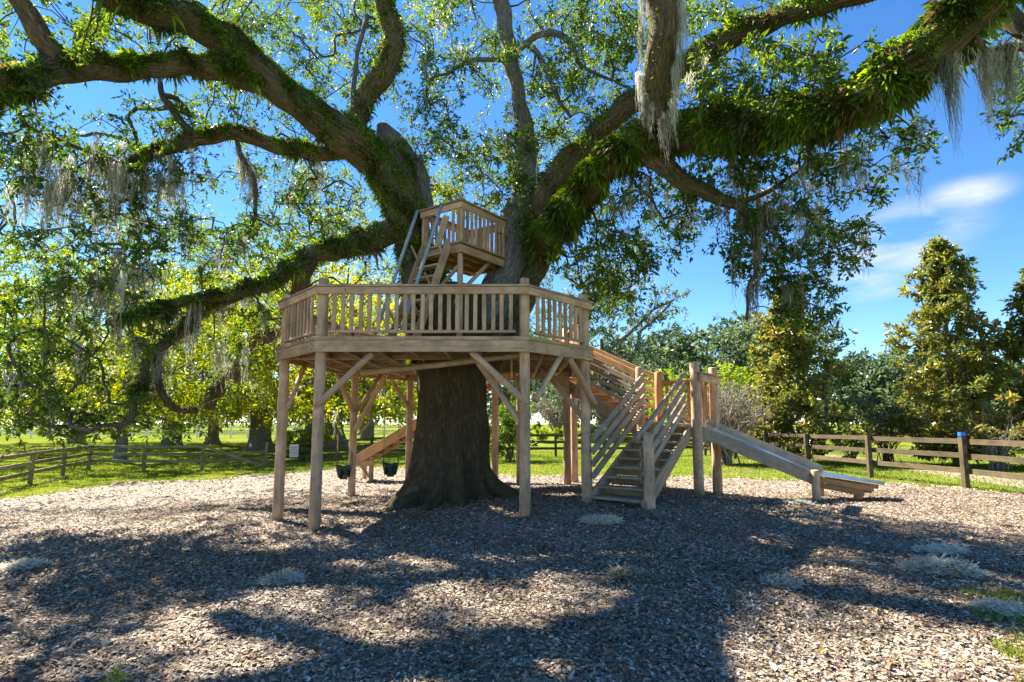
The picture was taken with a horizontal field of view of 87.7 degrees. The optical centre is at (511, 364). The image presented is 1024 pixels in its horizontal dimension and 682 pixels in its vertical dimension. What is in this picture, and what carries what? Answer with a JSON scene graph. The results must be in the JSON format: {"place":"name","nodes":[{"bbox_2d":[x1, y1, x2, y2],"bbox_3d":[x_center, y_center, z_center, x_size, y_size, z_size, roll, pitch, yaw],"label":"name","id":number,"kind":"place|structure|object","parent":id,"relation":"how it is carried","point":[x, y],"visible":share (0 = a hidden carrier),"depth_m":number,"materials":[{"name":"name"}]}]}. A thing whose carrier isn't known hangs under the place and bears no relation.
{"place":"outdoors","nodes":[
{"label":"outdoors","id":0,"kind":"place"},
{"bbox_2d":[0,424,1023,605],"bbox_3d":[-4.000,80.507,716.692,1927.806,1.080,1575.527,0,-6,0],"label":"lawn","id":1,"kind":"structure","parent":0,"point":[235,443],"depth_m":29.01,"materials":[{"name":"green plant"}]},
{"bbox_2d":[0,444,92,483],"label":"pasture fence","id":2,"kind":"object","parent":1,"relation":"on","point":[31,471],"visible":0.9,"depth_m":20.41,"materials":[{"name":"brown wood"}]},
{"bbox_2d":[0,268,156,436],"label":"lawn oak","id":3,"kind":"object","parent":1,"relation":"on","point":[10,408],"visible":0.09,"depth_m":34.91,"materials":[{"name":"green plant"}]},
{"bbox_2d":[0,280,186,442],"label":"lawn oak","id":4,"kind":"object","parent":1,"relation":"on","point":[75,440],"visible":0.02,"depth_m":47.12,"materials":[{"name":"green plant"}]},
{"bbox_2d":[0,237,280,459],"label":"lawn oak","id":5,"kind":"object","parent":1,"relation":"on","point":[122,375],"visible":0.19,"depth_m":29.55,"materials":[{"name":"green plant"}]},
{"bbox_2d":[32,255,310,445],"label":"lawn oak","id":6,"kind":"object","parent":1,"relation":"on","point":[167,441],"visible":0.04,"depth_m":42.87,"materials":[{"name":"green plant"}]},
{"bbox_2d":[86,443,268,470],"bbox_3d":[-16.371,4.601,25.914,8.170,1.522,1.363,1,-6,-11],"label":"pasture fence","id":7,"kind":"object","parent":1,"relation":"on","point":[144,454],"visible":0.77,"depth_m":25.54,"materials":[{"name":"brown wood"}]},
{"bbox_2d":[77,280,296,443],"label":"lawn oak","id":8,"kind":"object","parent":1,"relation":"on","point":[214,436],"visible":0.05,"depth_m":45.14,"materials":[{"name":"green plant"}]},
{"bbox_2d":[46,237,389,449],"bbox_3d":[-19.564,-1.008,40.927,24.371,15.761,21.020,0,-6,0],"label":"lawn oak","id":9,"kind":"object","parent":1,"relation":"on","point":[258,438],"visible":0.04,"depth_m":38.78,"materials":[{"name":"green plant"}]},
{"bbox_2d":[0,422,513,437],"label":"paddock fence","id":10,"kind":"object","parent":1,"relation":"on","point":[196,433],"visible":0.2,"depth_m":62.69,"materials":[{"name":"white paint"}]},
{"bbox_2d":[116,252,417,456],"bbox_3d":[-13.412,-0.495,33.884,19.169,13.282,18.095,5,-8,-38],"label":"lawn oak","id":11,"kind":"object","parent":1,"relation":"on","point":[308,407],"visible":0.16,"depth_m":30.97,"materials":[{"name":"green plant"}]},
{"bbox_2d":[178,263,417,449],"bbox_3d":[-14.119,-0.497,40.523,18.416,14.576,17.731,0,-6,0],"label":"lawn oak","id":12,"kind":"object","parent":1,"relation":"on","point":[343,436],"visible":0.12,"depth_m":37.65,"materials":[{"name":"green plant"}]},
{"bbox_2d":[273,427,336,461],"bbox_3d":[-11.978,4.477,30.688,3.464,2.231,3.158,4,-7,-32],"label":"round shrub","id":13,"kind":"object","parent":1,"relation":"on","point":[306,436],"visible":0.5,"depth_m":30.48,"materials":[{"name":"green plant"}]},
{"bbox_2d":[298,297,417,440],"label":"lawn oak","id":14,"kind":"object","parent":1,"relation":"on","point":[368,432],"visible":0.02,"depth_m":53.98,"materials":[{"name":"green plant"}]},
{"bbox_2d":[264,433,706,460],"bbox_3d":[-1.312,4.512,27.753,22.766,2.096,0.958,0,-6,0],"label":"pasture fence","id":15,"kind":"object","parent":1,"relation":"on","point":[555,448],"visible":0.28,"depth_m":27.65,"materials":[{"name":"brown wood"}]},
{"bbox_2d":[289,444,298,456],"bbox_3d":[-11.070,4.352,27.084,0.440,0.640,0.024,0,-6,0],"label":"warning sign","id":16,"kind":"object","parent":15,"relation":"attached to","point":[294,448],"visible":1,"depth_m":27.08,"materials":[{"name":"white metal"}]},
{"bbox_2d":[0,467,1023,681],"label":"mulch bed","id":17,"kind":"object","parent":1,"relation":"on","point":[728,665],"visible":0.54,"depth_m":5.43,"materials":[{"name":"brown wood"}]},
{"bbox_2d":[0,556,53,571],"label":"moss clump","id":18,"kind":"object","parent":17,"relation":"on","point":[20,565],"visible":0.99,"depth_m":6.47,"materials":[{"name":"grey plant"}]},
{"bbox_2d":[99,666,134,681],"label":"leafy sprig","id":19,"kind":"object","parent":17,"relation":"on","point":[122,674],"visible":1,"depth_m":3.55,"materials":[{"name":"green plant"}]},
{"bbox_2d":[254,565,305,586],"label":"moss clump","id":20,"kind":"object","parent":17,"relation":"on","point":[282,578],"visible":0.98,"depth_m":5.68,"materials":[{"name":"grey plant"}]},
{"bbox_2d":[356,381,498,481],"bbox_3d":[-2.645,1.909,15.971,4.840,3.504,0.921,-2,-7,21],"label":"back slide","id":21,"kind":"object","parent":17,"relation":"on","point":[368,456],"visible":0.56,"depth_m":15.99,"materials":[{"name":"metal"}]},
{"bbox_2d":[272,278,597,531],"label":"treehouse deck","id":22,"kind":"structure","parent":17,"relation":"on","point":[358,351],"depth_m":8.93,"materials":[{"name":"brown wood"}]},
{"bbox_2d":[335,369,354,479],"bbox_3d":[-3.782,1.343,12.128,0.391,2.478,0.271,5,-8,-40],"label":"bucket swing","id":23,"kind":"object","parent":22,"relation":"hanging from","point":[344,472],"visible":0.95,"depth_m":12.03,"materials":[{"name":"black plastic"}]},
{"bbox_2d":[382,372,400,476],"bbox_3d":[-2.760,1.329,12.230,0.388,2.428,0.275,0,-6,0],"label":"bucket swing","id":24,"kind":"object","parent":22,"relation":"hanging from","point":[390,469],"visible":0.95,"depth_m":12.16,"materials":[{"name":"black plastic"}]},
{"bbox_2d":[374,203,450,335],"bbox_3d":[-1.877,-1.760,10.332,0.730,2.986,1.399,-4,-7,33],"label":"ladder","id":25,"kind":"object","parent":22,"relation":"attached to","point":[419,267],"visible":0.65,"depth_m":10.42,"materials":[{"name":"paint"}]},
{"bbox_2d":[417,196,507,335],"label":"lookout platform","id":26,"kind":"structure","parent":22,"relation":"on","point":[473,254],"depth_m":11.10,"materials":[{"name":"paint"}]},
{"bbox_2d":[0,465,991,512],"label":"wood chips","id":27,"kind":"object","parent":17,"relation":"on","point":[302,491],"visible":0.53,"depth_m":15.22,"materials":[{"name":"wood"}]},
{"bbox_2d":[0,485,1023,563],"bbox_3d":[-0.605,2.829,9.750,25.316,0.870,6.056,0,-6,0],"label":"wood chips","id":28,"kind":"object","parent":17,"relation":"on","point":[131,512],"visible":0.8,"depth_m":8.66,"materials":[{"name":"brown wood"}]},
{"bbox_2d":[0,0,1023,513],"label":"live oak","id":29,"kind":"object","parent":17,"relation":"on","point":[548,214],"visible":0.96,"depth_m":10.14,"materials":[{"name":"green plant"}]},
{"bbox_2d":[575,512,623,525],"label":"moss clump","id":30,"kind":"object","parent":17,"relation":"on","point":[602,519],"visible":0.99,"depth_m":7.77,"materials":[{"name":"grey plant"}]},
{"bbox_2d":[549,332,655,482],"bbox_3d":[2.028,1.176,13.576,1.354,4.203,3.683,5,-8,-41],"label":"stair flight","id":31,"kind":"object","parent":17,"relation":"on","point":[607,400],"visible":0.48,"depth_m":13.03,"materials":[{"name":"brown wood"}]},
{"bbox_2d":[603,563,652,582],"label":"moss clump","id":32,"kind":"object","parent":17,"relation":"on","point":[628,573],"visible":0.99,"depth_m":5.55,"materials":[{"name":"grey plant"}]},
{"bbox_2d":[581,371,691,509],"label":"staircase","id":33,"kind":"structure","parent":17,"relation":"on","point":[648,450],"depth_m":9.91,"materials":[{"name":"brown wood"}]},
{"bbox_2d":[640,507,671,520],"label":"moss clump","id":34,"kind":"object","parent":17,"relation":"on","point":[657,514],"visible":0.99,"depth_m":8.12,"materials":[{"name":"grey plant"}]},
{"bbox_2d":[635,361,722,496],"bbox_3d":[3.760,1.546,11.925,1.550,3.065,1.566,-5,-8,36],"label":"stair landing","id":35,"kind":"object","parent":17,"relation":"on","point":[697,399],"visible":0.62,"depth_m":11.81,"materials":[{"name":"brown wood"}]},
{"bbox_2d":[690,668,716,673],"bbox_3d":[1.266,2.025,3.525,0.164,0.019,0.040,-2,-6,15],"label":"fallen stick","id":36,"kind":"object","parent":17,"relation":"on","point":[697,670],"visible":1,"depth_m":3.52,"materials":[{"name":"wood"}]},
{"bbox_2d":[702,655,731,659],"bbox_3d":[1.442,2.052,3.747,0.226,0.016,0.041,1,-6,-13],"label":"fallen stick","id":37,"kind":"object","parent":17,"relation":"on","point":[708,658],"visible":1,"depth_m":3.73,"materials":[{"name":"wood"}]},
{"bbox_2d":[755,572,808,590],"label":"moss clump","id":38,"kind":"object","parent":17,"relation":"on","point":[781,581],"visible":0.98,"depth_m":5.31,"materials":[{"name":"grey plant"}]},
{"bbox_2d":[702,419,884,499],"bbox_3d":[6.036,2.111,11.606,4.408,1.872,1.069,0,-6,0],"label":"slide","id":39,"kind":"object","parent":17,"relation":"on","point":[812,473],"visible":0.81,"depth_m":11.23,"materials":[{"name":"metal"}]},
{"bbox_2d":[774,497,816,505],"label":"moss clump","id":40,"kind":"object","parent":17,"relation":"on","point":[796,502],"visible":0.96,"depth_m":10.20,"materials":[{"name":"grey plant"}]},
{"bbox_2d":[910,539,970,555],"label":"moss clump","id":41,"kind":"object","parent":17,"relation":"on","point":[953,548],"visible":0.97,"depth_m":6.67,"materials":[{"name":"grey plant"}]},
{"bbox_2d":[895,552,995,578],"bbox_3d":[4.701,2.221,5.858,0.950,0.302,0.526,0,-6,0],"label":"moss clump","id":42,"kind":"object","parent":17,"relation":"on","point":[933,564],"visible":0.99,"depth_m":5.76,"materials":[{"name":"grey plant"}]},
{"bbox_2d":[954,582,1023,681],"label":"grass tufts","id":43,"kind":"object","parent":17,"relation":"on","point":[1011,650],"visible":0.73,"depth_m":4.46,"materials":[{"name":"green plant"}]},
{"bbox_2d":[962,595,1023,616],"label":"moss clump","id":44,"kind":"object","parent":17,"relation":"on","point":[1004,607],"visible":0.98,"depth_m":4.66,"materials":[{"name":"grey plant"}]},
{"bbox_2d":[0,310,1023,432],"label":"distant wood","id":45,"kind":"object","parent":1,"relation":"on","point":[862,376],"visible":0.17,"depth_m":64.45,"materials":[{"name":"green plant"}]},
{"bbox_2d":[489,391,544,460],"bbox_3d":[-0.148,2.789,24.847,3.021,3.412,2.789,2,-7,-19],"label":"round shrub","id":46,"kind":"object","parent":1,"relation":"on","point":[506,432],"visible":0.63,"depth_m":24.46,"materials":[{"name":"green plant"}]},
{"bbox_2d":[531,424,553,440],"bbox_3d":[2.296,5.075,39.586,1.617,1.457,2.185,-4,-7,32],"label":"hedge ball","id":47,"kind":"object","parent":1,"relation":"on","point":[544,430],"visible":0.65,"depth_m":39.22,"materials":[{"name":"green plant"}]},
{"bbox_2d":[530,379,579,438],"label":"bare crape myrtle","id":48,"kind":"object","parent":1,"relation":"on","point":[556,421],"visible":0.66,"depth_m":43.74,"materials":[{"name":"plant"}]},
{"bbox_2d":[553,426,580,439],"bbox_3d":[4.130,5.123,39.593,1.987,1.345,1.806,-6,-8,41],"label":"hedge ball","id":49,"kind":"object","parent":1,"relation":"on","point":[558,431],"visible":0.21,"depth_m":39.77,"materials":[{"name":"green plant"}]},
{"bbox_2d":[591,423,605,439],"bbox_3d":[6.144,5.034,39.500,1.439,1.518,1.902,5,-8,-36],"label":"hedge ball","id":50,"kind":"object","parent":1,"relation":"on","point":[596,427],"visible":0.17,"depth_m":39.45,"materials":[{"name":"green plant"}]},
{"bbox_2d":[530,261,694,437],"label":"lawn oak","id":51,"kind":"object","parent":1,"relation":"on","point":[613,343],"visible":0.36,"depth_m":44.54,"materials":[{"name":"green plant"}]},
{"bbox_2d":[590,384,635,438],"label":"bare crape myrtle","id":52,"kind":"object","parent":1,"relation":"on","point":[603,418],"visible":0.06,"depth_m":42.59,"materials":[{"name":"plant"}]},
{"bbox_2d":[644,363,730,425],"bbox_3d":[11.120,2.740,36.027,7.536,5.486,6.999,0,-6,0],"label":"round shrub","id":53,"kind":"object","parent":1,"relation":"on","point":[648,411],"visible":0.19,"depth_m":35.31,"materials":[{"name":"green plant"}]},
{"bbox_2d":[670,373,780,465],"bbox_3d":[8.729,2.203,21.962,4.516,3.866,3.954,0,-6,0],"label":"bare crape myrtle","id":54,"kind":"object","parent":1,"relation":"on","point":[738,423],"visible":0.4,"depth_m":21.38,"materials":[{"name":"grey plant"}]},
{"bbox_2d":[702,361,762,422],"bbox_3d":[15.629,2.626,37.716,5.248,5.888,6.262,3,-7,-22],"label":"round shrub","id":55,"kind":"object","parent":1,"relation":"on","point":[739,379],"visible":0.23,"depth_m":36.69,"materials":[{"name":"green plant"}]},
{"bbox_2d":[729,291,872,459],"bbox_3d":[11.998,0.353,23.110,5.354,7.839,6.091,-3,-7,28],"label":"magnolia","id":56,"kind":"object","parent":1,"relation":"on","point":[798,351],"visible":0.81,"depth_m":22.31,"materials":[{"name":"green plant"}]},
{"bbox_2d":[710,432,1023,488],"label":"pasture fence","id":57,"kind":"object","parent":1,"relation":"on","point":[963,456],"visible":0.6,"depth_m":14.57,"materials":[{"name":"brown wood"}]},
{"bbox_2d":[828,454,1023,487],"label":"shrub bed","id":58,"kind":"object","parent":1,"relation":"on","point":[981,480],"visible":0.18,"depth_m":16.06,"materials":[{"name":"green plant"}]},
{"bbox_2d":[825,424,879,458],"bbox_3d":[15.085,3.374,23.700,2.438,1.838,2.208,-5,-8,38],"label":"twiggy shrub","id":59,"kind":"object","parent":58,"relation":"on","point":[857,430],"visible":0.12,"depth_m":23.57,"materials":[{"name":"green plant"}]},
{"bbox_2d":[844,390,934,461],"bbox_3d":[15.470,2.532,21.867,3.130,3.111,3.378,-4,-7,33],"label":"twiggy shrub","id":60,"kind":"object","parent":58,"relation":"on","point":[884,416],"visible":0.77,"depth_m":21.52,"materials":[{"name":"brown plant"}]},
{"bbox_2d":[858,234,1023,466],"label":"magnolia","id":61,"kind":"object","parent":1,"relation":"on","point":[943,294],"visible":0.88,"depth_m":20.63,"materials":[{"name":"green plant"}]},
{"bbox_2d":[960,396,1023,470],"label":"twiggy shrub","id":62,"kind":"object","parent":1,"relation":"on","point":[996,465],"visible":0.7,"depth_m":18.70,"materials":[{"name":"brown plant"}]},
{"bbox_2d":[962,268,1023,465],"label":"magnolia","id":63,"kind":"object","parent":1,"relation":"on","point":[1017,396],"visible":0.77,"depth_m":19.57,"materials":[{"name":"green plant"}]},
{"bbox_2d":[0,0,1023,424],"label":"sky","id":64,"kind":"structure","parent":0,"point":[974,202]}
]}

